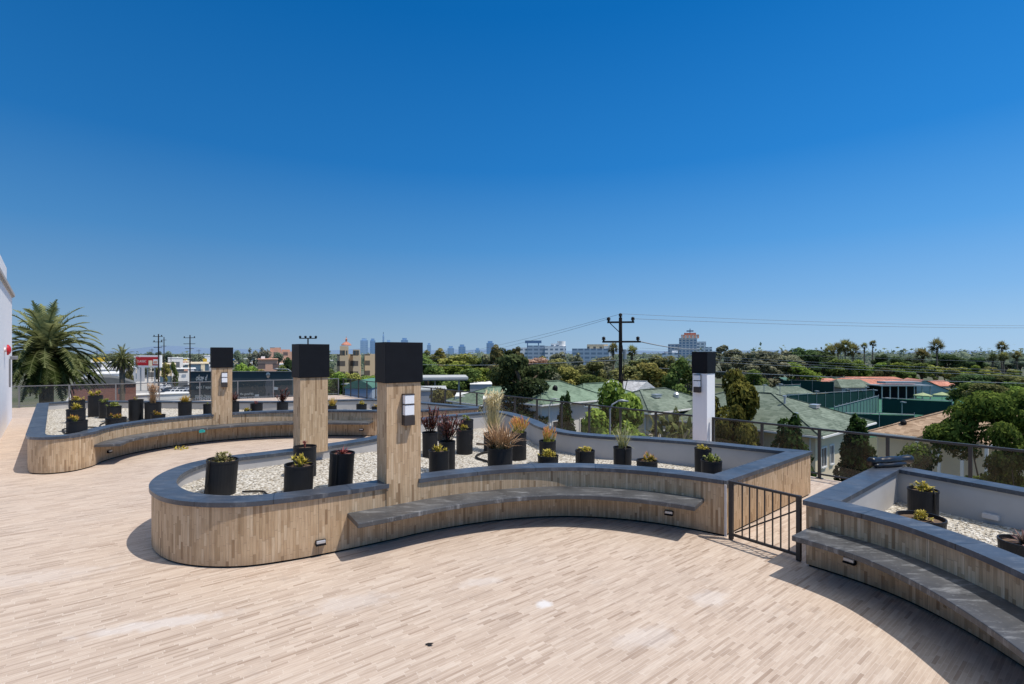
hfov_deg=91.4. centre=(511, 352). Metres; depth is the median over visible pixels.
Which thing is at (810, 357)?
leafy tree
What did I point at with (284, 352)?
apartment building
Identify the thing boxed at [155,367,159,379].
leafy tree
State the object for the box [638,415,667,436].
banana plant
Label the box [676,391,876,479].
house
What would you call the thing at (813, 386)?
court fence
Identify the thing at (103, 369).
shop building
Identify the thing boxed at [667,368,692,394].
leafy tree
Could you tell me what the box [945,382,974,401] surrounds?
leafy tree
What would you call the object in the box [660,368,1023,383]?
power line
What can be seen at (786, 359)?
leafy tree
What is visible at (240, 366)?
leafy tree
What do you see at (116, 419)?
potted plant
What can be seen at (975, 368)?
leafy tree
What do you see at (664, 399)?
house
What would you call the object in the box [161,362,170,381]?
leafy tree
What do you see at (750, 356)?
leafy tree
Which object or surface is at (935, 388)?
clubhouse
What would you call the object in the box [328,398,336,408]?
potted plant
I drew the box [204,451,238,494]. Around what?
potted plant
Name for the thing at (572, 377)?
leafy tree
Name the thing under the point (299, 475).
potted plant
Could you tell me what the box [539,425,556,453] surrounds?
potted plant
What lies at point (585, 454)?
potted plant
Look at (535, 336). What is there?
power line
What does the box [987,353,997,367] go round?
palm tree
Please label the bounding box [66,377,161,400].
parking lot
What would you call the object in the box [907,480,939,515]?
potted plant
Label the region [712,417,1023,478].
glass railing
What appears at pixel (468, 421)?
potted plant
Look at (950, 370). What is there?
leafy tree
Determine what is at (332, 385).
leafy tree
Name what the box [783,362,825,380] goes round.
leafy tree
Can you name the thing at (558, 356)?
leafy tree
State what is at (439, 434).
potted plant
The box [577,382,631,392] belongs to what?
house
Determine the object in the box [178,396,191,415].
potted plant
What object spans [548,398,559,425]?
street lamp
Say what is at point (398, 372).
lamp pillar
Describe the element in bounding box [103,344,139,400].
palm tree
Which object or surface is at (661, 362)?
leafy tree
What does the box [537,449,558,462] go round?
potted plant
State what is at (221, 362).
lamp pillar
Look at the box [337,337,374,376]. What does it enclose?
apartment building
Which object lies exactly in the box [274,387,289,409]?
potted plant
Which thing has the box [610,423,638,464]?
potted plant
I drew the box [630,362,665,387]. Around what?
leafy tree
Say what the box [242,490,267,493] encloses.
irrigation hose
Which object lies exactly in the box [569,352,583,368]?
leafy tree
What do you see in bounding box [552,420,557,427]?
window
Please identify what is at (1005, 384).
leafy tree
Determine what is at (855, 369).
power line
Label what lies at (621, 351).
utility pole
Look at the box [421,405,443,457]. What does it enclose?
potted plant
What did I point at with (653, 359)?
leafy tree
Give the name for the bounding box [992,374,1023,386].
leafy tree
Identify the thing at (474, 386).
shop building
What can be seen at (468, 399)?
house
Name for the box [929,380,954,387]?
clubhouse
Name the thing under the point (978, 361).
leafy tree
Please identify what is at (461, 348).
skyscraper
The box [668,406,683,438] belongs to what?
leafy tree
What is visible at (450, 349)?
skyscraper
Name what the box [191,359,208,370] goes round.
shop building
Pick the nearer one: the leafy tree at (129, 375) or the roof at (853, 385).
the leafy tree at (129, 375)
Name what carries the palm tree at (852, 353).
on the ground
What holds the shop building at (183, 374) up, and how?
on the parking lot
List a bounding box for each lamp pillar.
[210,347,232,440]
[292,344,328,451]
[375,342,422,539]
[692,352,715,440]
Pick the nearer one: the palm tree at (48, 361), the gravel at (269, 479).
the gravel at (269, 479)
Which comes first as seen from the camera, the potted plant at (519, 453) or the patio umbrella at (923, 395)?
the potted plant at (519, 453)
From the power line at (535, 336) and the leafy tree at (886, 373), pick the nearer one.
the power line at (535, 336)
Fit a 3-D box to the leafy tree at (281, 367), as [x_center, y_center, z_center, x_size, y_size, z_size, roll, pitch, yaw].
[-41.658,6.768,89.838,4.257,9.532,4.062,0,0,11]
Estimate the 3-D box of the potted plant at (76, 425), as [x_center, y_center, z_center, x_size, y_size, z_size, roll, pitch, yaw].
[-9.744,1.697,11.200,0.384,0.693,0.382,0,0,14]
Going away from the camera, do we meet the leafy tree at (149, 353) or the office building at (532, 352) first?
the leafy tree at (149, 353)
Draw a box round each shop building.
[84,371,118,377]
[88,357,111,371]
[96,367,116,371]
[118,367,135,381]
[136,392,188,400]
[137,367,144,381]
[145,367,153,377]
[160,363,175,381]
[168,357,182,367]
[172,367,195,386]
[183,363,188,367]
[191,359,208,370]
[421,386,446,401]
[455,392,467,404]
[470,381,491,391]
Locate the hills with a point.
(177, 349)
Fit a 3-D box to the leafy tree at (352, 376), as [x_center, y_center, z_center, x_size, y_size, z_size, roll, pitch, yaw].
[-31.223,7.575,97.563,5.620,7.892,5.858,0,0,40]
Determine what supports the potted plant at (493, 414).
on the gravel at (269, 479)
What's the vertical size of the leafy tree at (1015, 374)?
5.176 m
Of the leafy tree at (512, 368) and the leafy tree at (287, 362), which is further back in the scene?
the leafy tree at (287, 362)
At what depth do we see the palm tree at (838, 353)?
269.72 m
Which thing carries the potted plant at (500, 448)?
on the gravel at (269, 479)
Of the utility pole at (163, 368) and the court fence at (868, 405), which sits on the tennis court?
the court fence at (868, 405)
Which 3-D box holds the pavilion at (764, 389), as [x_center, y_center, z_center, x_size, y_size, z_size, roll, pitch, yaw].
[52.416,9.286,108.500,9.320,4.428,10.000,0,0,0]
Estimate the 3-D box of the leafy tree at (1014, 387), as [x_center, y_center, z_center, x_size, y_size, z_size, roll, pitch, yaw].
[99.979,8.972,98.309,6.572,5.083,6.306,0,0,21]
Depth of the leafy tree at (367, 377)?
94.25 m
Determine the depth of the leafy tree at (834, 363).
177.56 m
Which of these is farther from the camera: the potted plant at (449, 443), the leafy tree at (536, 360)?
the leafy tree at (536, 360)
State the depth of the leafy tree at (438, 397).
60.90 m
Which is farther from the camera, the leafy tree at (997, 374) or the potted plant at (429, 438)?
the leafy tree at (997, 374)
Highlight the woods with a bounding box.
[82,342,1023,369]
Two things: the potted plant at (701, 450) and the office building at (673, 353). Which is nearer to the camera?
the potted plant at (701, 450)
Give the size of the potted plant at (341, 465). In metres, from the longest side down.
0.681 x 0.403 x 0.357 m
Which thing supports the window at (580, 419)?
in the house at (557, 389)
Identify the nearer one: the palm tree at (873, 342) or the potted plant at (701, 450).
the potted plant at (701, 450)
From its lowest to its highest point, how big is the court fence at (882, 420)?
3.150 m
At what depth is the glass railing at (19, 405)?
25.21 m
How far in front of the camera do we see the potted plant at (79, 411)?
12.61 m
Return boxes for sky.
[0,0,1023,353]
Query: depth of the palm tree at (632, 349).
164.59 m
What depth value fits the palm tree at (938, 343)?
229.73 m
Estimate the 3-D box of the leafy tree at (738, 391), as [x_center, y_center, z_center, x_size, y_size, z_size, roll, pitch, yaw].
[15.911,6.262,35.932,4.716,10.508,5.155,0,0,42]
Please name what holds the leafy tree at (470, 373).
on the ground
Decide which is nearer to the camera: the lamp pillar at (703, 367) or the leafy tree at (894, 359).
the lamp pillar at (703, 367)
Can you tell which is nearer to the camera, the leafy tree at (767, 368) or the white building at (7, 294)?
the white building at (7, 294)
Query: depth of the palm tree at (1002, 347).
259.81 m
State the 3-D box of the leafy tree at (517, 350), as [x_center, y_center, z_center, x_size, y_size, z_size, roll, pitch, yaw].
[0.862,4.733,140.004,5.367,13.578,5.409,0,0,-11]
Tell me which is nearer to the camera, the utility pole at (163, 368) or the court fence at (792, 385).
the court fence at (792, 385)
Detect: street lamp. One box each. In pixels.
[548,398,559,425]
[609,399,628,434]
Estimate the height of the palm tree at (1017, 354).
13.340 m
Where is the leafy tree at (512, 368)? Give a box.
[478,353,572,424]
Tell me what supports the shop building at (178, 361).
on the parking lot
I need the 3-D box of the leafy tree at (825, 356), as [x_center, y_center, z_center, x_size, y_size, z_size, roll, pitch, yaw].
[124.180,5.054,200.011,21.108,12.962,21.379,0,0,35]
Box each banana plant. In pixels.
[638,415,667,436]
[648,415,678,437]
[675,416,692,439]
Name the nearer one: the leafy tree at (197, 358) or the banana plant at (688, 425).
the banana plant at (688, 425)
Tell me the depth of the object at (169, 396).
101.05 m
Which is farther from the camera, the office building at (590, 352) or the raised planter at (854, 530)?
the office building at (590, 352)
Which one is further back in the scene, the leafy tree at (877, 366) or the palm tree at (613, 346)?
the leafy tree at (877, 366)
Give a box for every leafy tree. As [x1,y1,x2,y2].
[125,368,133,380]
[145,352,154,377]
[152,351,162,372]
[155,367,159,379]
[159,351,171,367]
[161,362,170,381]
[171,361,178,386]
[191,354,205,361]
[233,350,247,369]
[233,362,256,370]
[246,348,257,367]
[256,347,270,365]
[272,352,283,368]
[277,365,287,370]
[283,357,291,370]
[328,368,341,394]
[328,371,348,394]
[329,358,335,372]
[336,372,361,391]
[361,375,374,379]
[421,353,449,385]
[423,350,444,367]
[429,387,454,403]
[433,348,445,365]
[436,353,478,369]
[438,368,481,397]
[443,361,499,394]
[471,356,491,368]
[478,353,572,424]
[480,354,496,368]
[486,344,502,385]
[496,347,516,382]
[512,346,524,356]
[524,357,547,383]
[539,356,566,370]
[544,373,561,381]
[546,359,575,370]
[549,352,566,359]
[557,366,577,382]
[561,368,585,385]
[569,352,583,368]
[576,360,606,378]
[579,374,608,383]
[581,379,645,435]
[589,356,615,379]
[608,366,642,380]
[624,359,658,377]
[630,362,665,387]
[648,355,667,371]
[654,355,676,383]
[659,357,689,392]
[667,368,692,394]
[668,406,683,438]
[715,345,739,384]
[715,367,759,445]
[715,404,757,445]
[731,348,749,370]
[740,351,762,373]
[742,360,782,386]
[744,369,769,385]
[750,356,797,387]
[756,350,781,376]
[775,355,806,378]
[777,350,799,376]
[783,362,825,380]
[788,347,821,365]
[798,352,830,374]
[805,350,850,377]
[824,358,858,376]
[848,359,873,376]
[868,370,882,376]
[870,362,886,371]
[871,354,891,367]
[880,367,895,376]
[886,369,908,378]
[888,362,910,372]
[890,356,911,364]
[904,357,923,371]
[906,371,918,378]
[912,363,930,379]
[925,365,943,379]
[926,354,967,368]
[937,367,946,380]
[944,367,961,382]
[944,367,967,374]
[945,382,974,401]
[947,374,995,391]
[962,383,1009,402]
[965,357,988,368]
[966,365,981,373]
[977,369,991,375]
[978,373,1008,384]
[982,366,997,371]
[984,357,1000,369]
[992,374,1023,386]
[995,362,1020,372]
[1001,381,1023,387]
[1004,386,1023,397]
[1006,369,1018,374]
[1007,370,1022,376]
[1010,357,1023,369]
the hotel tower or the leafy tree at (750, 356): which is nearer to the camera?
the leafy tree at (750, 356)
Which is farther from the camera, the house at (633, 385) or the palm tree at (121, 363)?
the palm tree at (121, 363)
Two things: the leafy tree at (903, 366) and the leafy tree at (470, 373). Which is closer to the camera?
the leafy tree at (470, 373)
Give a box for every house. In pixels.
[446,386,506,409]
[496,380,603,431]
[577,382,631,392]
[584,387,692,436]
[606,380,654,391]
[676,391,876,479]
[868,409,1023,477]
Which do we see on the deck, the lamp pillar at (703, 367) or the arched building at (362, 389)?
the lamp pillar at (703, 367)
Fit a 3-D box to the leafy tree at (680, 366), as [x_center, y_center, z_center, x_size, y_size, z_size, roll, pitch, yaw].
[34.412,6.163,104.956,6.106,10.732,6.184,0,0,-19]
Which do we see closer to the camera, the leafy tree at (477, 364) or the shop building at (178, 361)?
the leafy tree at (477, 364)
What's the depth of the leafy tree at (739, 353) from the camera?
177.54 m
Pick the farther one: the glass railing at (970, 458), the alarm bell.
the alarm bell
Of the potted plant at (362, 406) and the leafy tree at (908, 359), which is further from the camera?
the leafy tree at (908, 359)
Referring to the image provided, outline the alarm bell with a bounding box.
[4,345,11,354]
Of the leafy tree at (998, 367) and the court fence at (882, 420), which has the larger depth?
the leafy tree at (998, 367)
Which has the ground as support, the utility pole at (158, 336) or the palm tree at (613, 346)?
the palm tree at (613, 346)
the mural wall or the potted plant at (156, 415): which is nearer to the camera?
the potted plant at (156, 415)
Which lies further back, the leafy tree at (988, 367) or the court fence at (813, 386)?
the leafy tree at (988, 367)
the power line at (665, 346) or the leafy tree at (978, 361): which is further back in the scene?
the leafy tree at (978, 361)
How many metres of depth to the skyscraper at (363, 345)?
3974.30 m
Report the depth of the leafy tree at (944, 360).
246.71 m
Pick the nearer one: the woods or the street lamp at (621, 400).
the street lamp at (621, 400)
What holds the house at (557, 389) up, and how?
on the ground
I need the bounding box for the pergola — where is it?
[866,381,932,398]
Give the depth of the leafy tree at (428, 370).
117.56 m
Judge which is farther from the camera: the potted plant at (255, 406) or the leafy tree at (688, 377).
the leafy tree at (688, 377)
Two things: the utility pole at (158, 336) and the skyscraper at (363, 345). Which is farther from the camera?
the skyscraper at (363, 345)
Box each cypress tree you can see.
[557,391,575,431]
[770,412,816,476]
[832,413,876,481]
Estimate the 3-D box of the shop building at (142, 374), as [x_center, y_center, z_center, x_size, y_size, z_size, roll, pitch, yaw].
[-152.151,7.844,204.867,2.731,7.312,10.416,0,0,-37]
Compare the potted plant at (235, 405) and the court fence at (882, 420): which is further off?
the court fence at (882, 420)
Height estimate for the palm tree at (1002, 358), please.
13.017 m
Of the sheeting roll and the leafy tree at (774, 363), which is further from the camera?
the leafy tree at (774, 363)
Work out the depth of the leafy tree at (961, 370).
198.23 m
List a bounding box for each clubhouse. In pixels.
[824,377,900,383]
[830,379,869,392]
[900,378,948,396]
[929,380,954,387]
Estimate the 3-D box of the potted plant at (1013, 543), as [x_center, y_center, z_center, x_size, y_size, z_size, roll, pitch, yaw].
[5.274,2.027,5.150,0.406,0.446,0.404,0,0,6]
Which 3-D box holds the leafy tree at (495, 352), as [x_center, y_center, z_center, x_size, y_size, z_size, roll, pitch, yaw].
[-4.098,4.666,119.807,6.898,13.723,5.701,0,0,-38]
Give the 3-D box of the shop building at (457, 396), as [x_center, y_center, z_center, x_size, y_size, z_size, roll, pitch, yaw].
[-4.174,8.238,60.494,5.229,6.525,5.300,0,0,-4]
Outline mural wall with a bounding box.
[190,371,292,400]
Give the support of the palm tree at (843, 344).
on the ground
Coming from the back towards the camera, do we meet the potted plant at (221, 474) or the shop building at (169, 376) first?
the shop building at (169, 376)
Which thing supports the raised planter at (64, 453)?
on the deck
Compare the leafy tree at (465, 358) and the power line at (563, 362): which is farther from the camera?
the leafy tree at (465, 358)
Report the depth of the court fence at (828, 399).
104.98 m
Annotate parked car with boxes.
[160,385,171,389]
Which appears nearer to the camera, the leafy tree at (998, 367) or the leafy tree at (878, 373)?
the leafy tree at (878, 373)
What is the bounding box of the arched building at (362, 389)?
[341,378,376,398]
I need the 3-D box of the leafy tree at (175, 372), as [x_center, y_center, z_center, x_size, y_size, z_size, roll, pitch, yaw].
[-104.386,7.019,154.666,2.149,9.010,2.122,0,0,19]
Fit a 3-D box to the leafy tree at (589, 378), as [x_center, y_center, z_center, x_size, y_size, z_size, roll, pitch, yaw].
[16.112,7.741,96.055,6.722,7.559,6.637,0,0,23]
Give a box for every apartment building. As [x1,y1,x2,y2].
[270,347,291,366]
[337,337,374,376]
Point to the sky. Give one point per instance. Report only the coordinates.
(237, 174)
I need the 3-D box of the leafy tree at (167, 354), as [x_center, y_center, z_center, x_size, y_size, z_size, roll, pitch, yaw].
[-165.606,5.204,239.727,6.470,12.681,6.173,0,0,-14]
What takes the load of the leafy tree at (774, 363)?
on the ground
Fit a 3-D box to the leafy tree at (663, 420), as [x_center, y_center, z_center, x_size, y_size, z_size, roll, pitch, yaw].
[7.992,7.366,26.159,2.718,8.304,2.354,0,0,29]
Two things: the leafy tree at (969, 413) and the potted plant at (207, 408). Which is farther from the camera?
the leafy tree at (969, 413)
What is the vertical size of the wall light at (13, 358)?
1.095 m
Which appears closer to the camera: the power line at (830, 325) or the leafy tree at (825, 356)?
the power line at (830, 325)
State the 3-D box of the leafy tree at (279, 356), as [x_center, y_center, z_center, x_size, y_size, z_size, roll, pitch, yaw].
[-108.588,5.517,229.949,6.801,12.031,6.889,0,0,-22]
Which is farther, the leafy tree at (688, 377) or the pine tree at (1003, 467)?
the leafy tree at (688, 377)
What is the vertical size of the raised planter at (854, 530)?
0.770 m
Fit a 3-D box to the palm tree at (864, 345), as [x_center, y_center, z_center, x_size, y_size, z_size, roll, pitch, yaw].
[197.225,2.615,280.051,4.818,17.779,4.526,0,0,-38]
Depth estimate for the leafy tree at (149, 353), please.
228.88 m
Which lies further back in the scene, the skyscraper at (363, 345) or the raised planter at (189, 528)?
the skyscraper at (363, 345)
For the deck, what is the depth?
4.89 m
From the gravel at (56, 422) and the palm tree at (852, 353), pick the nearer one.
the gravel at (56, 422)
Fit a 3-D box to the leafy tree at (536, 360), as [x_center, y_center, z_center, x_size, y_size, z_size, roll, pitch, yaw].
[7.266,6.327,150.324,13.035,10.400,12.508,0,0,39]
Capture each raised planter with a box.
[25,399,478,473]
[149,411,812,567]
[792,466,1023,667]
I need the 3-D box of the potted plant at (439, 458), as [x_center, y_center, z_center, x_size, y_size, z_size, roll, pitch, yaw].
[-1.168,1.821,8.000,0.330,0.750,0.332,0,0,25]
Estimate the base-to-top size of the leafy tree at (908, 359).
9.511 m
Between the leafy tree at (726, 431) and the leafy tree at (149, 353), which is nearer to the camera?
the leafy tree at (726, 431)
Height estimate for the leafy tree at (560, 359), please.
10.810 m
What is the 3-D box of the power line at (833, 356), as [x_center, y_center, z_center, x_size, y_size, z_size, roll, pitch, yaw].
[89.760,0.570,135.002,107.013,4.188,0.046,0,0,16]
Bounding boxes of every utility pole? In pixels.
[153,334,162,392]
[163,353,164,384]
[184,335,194,393]
[602,313,640,392]
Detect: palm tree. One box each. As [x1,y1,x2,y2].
[12,299,109,402]
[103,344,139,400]
[607,343,618,371]
[627,344,637,364]
[822,343,837,359]
[831,342,842,359]
[835,338,854,374]
[845,341,863,368]
[860,343,866,362]
[869,340,876,366]
[914,347,931,379]
[927,336,945,377]
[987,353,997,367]
[993,340,1010,373]
[997,351,1009,373]
[1009,350,1023,369]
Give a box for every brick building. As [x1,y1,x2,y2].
[71,375,135,400]
[258,356,277,370]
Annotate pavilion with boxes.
[754,386,785,394]
[772,386,812,395]
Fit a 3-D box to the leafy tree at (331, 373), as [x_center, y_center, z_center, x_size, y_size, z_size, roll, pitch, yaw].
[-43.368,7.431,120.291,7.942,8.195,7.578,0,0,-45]
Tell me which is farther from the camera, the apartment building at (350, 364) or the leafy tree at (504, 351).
the apartment building at (350, 364)
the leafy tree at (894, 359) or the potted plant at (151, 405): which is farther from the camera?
the leafy tree at (894, 359)
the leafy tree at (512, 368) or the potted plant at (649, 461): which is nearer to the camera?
the potted plant at (649, 461)
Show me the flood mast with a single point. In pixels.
(305, 337)
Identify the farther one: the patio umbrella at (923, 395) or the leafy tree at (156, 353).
the leafy tree at (156, 353)
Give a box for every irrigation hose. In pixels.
[62,420,137,433]
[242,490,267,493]
[475,443,487,462]
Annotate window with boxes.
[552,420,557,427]
[579,418,584,431]
[821,446,827,468]
[829,444,834,465]
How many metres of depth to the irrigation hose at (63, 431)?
13.30 m
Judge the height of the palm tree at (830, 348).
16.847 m
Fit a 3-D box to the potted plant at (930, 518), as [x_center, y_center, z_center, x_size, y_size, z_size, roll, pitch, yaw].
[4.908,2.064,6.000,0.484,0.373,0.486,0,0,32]
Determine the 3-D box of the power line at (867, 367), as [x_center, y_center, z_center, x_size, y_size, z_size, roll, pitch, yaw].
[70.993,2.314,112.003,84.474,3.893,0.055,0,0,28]
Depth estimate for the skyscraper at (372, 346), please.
3781.78 m
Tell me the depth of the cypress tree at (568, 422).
26.82 m
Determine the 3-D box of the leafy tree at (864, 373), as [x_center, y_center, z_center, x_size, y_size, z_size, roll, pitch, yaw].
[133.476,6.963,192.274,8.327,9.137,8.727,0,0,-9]
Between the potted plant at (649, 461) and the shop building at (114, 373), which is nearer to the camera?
the potted plant at (649, 461)
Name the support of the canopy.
on the ground
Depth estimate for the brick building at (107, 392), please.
92.36 m
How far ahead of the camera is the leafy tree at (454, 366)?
108.98 m
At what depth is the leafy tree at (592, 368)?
148.19 m
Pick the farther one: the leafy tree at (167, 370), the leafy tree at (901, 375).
the leafy tree at (167, 370)
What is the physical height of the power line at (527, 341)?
3.852 m
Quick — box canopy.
[423,375,467,392]
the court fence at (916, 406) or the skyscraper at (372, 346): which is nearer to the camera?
the court fence at (916, 406)
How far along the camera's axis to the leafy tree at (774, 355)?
171.71 m
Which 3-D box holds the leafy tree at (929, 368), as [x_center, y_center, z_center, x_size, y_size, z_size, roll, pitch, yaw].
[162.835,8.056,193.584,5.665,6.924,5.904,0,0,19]
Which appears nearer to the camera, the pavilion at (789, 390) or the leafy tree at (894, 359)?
the pavilion at (789, 390)
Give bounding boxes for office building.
[515,340,544,359]
[545,341,565,359]
[572,344,611,364]
[662,350,677,358]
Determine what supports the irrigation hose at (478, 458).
on the gravel at (269, 479)
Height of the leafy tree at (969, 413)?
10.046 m
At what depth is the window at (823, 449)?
33.08 m
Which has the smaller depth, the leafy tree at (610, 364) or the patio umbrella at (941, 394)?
the patio umbrella at (941, 394)
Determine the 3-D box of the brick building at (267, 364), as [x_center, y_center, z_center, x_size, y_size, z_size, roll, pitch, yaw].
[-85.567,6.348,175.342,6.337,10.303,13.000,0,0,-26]
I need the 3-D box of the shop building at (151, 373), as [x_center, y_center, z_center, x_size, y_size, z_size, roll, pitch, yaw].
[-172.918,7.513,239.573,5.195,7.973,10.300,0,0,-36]
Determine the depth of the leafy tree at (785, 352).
177.30 m
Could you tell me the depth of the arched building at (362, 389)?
84.00 m
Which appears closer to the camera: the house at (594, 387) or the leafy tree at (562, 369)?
the house at (594, 387)
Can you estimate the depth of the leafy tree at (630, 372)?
120.13 m
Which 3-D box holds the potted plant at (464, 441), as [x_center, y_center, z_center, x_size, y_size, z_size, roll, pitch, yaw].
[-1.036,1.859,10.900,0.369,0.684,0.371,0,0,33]
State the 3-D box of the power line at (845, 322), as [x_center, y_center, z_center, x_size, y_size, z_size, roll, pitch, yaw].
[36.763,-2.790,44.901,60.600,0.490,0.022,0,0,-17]
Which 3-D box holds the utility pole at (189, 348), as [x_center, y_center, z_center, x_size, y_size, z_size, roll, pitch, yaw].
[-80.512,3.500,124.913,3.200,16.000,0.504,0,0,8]
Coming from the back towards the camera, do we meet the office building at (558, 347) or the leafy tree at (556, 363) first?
the office building at (558, 347)
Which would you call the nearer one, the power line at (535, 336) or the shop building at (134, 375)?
the power line at (535, 336)
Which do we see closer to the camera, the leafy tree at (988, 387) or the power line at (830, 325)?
the power line at (830, 325)
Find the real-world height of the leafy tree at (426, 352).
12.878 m
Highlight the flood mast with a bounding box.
[299,336,316,343]
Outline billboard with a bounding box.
[134,355,161,390]
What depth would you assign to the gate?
6.36 m
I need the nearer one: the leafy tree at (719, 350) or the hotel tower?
the leafy tree at (719, 350)
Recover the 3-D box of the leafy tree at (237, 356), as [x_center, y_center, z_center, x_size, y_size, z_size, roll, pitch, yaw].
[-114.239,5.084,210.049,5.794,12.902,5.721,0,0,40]
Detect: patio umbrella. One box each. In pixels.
[913,393,932,396]
[932,392,949,395]
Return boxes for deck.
[0,395,1023,683]
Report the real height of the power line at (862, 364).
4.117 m
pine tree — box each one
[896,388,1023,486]
[973,421,1023,486]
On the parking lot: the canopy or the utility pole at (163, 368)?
the utility pole at (163, 368)
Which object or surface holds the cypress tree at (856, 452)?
on the ground
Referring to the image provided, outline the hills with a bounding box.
[82,346,1012,353]
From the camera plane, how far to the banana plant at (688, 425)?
27.86 m
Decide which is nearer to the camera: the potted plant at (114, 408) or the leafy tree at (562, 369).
the potted plant at (114, 408)
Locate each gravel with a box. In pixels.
[45,408,371,434]
[181,428,724,494]
[885,502,1023,546]
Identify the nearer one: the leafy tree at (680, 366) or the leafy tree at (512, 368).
the leafy tree at (512, 368)
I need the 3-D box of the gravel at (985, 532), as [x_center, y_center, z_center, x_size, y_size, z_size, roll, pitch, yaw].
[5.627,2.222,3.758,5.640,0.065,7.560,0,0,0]
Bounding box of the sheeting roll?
[866,455,913,467]
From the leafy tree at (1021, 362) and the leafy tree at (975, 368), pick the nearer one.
the leafy tree at (975, 368)
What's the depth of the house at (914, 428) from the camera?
42.98 m
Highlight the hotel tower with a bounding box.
[668,330,711,360]
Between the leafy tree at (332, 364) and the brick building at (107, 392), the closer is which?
the brick building at (107, 392)
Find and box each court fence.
[772,379,833,392]
[776,383,800,386]
[783,389,873,407]
[834,395,878,414]
[845,411,914,429]
[882,398,951,414]
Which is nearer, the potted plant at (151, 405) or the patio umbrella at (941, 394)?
the potted plant at (151, 405)
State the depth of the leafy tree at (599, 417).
31.11 m
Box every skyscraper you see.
[360,338,367,353]
[370,338,374,353]
[447,346,453,353]
[458,344,464,354]
[486,341,493,354]
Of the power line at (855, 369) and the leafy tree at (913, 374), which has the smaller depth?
the power line at (855, 369)
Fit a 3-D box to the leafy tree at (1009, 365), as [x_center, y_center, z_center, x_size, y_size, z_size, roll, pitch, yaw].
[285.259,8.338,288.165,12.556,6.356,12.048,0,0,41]
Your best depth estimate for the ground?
166.67 m
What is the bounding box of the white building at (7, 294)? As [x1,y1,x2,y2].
[0,255,14,439]
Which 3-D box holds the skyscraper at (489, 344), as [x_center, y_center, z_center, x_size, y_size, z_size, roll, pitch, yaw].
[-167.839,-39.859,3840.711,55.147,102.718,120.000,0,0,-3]
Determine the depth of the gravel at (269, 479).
8.76 m
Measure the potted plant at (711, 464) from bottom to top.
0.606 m
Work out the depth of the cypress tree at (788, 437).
22.22 m
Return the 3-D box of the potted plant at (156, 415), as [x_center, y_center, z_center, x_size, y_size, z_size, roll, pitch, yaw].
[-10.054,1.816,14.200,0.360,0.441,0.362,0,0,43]
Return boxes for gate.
[724,480,801,560]
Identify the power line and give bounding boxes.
[423,360,617,364]
[429,314,618,356]
[430,319,606,359]
[633,314,1023,325]
[640,354,1023,373]
[641,341,695,349]
[645,357,1013,375]
[646,352,1023,370]
[648,319,972,327]
[648,348,995,361]
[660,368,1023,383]
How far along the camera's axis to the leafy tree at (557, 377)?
100.13 m
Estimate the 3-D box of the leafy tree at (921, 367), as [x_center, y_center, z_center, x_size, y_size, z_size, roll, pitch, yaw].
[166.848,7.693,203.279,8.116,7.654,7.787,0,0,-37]
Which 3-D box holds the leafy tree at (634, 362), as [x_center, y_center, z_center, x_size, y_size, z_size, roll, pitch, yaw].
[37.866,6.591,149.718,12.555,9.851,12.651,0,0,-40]
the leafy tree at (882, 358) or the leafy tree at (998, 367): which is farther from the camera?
the leafy tree at (998, 367)
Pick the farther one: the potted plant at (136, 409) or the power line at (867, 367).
the power line at (867, 367)
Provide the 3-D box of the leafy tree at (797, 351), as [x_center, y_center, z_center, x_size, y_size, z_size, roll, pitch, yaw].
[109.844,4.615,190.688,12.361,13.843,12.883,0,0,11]
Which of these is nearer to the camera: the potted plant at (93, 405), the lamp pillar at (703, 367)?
the lamp pillar at (703, 367)
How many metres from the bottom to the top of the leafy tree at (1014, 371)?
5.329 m
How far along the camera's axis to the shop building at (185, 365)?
224.37 m
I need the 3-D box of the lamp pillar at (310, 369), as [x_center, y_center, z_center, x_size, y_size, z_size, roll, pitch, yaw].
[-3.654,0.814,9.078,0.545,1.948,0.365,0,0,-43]
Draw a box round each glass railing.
[12,378,338,407]
[342,378,692,436]
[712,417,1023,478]
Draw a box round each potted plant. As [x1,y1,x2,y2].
[66,403,85,420]
[66,414,87,433]
[68,396,85,408]
[87,390,102,416]
[98,398,110,418]
[105,413,126,424]
[106,402,121,417]
[128,397,143,420]
[144,383,161,419]
[150,409,165,418]
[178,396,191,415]
[203,402,210,413]
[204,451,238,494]
[232,392,239,411]
[250,401,262,410]
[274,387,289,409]
[283,453,314,491]
[293,441,316,475]
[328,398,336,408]
[328,447,354,486]
[356,400,366,409]
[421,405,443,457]
[429,444,449,471]
[437,420,448,440]
[438,411,465,469]
[456,424,472,454]
[461,415,473,427]
[472,417,528,465]
[478,389,505,450]
[509,415,529,460]
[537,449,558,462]
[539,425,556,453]
[575,446,594,462]
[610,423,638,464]
[636,451,657,467]
[694,444,711,471]
[701,453,721,473]
[895,509,947,528]
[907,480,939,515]
[997,530,1023,556]
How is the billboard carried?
on the parking lot
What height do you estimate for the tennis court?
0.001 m
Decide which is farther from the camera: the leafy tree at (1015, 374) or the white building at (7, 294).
the leafy tree at (1015, 374)
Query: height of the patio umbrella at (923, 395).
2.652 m
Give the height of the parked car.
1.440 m
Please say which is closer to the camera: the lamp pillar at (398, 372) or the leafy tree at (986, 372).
the lamp pillar at (398, 372)
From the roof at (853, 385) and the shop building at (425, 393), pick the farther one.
the roof at (853, 385)
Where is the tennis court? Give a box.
[828,397,961,436]
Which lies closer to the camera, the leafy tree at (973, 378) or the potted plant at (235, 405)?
the potted plant at (235, 405)
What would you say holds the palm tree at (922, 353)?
on the ground
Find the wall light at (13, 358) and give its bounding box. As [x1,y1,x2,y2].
[9,356,17,386]
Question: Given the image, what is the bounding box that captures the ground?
[12,354,1023,454]
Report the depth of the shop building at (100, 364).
199.90 m

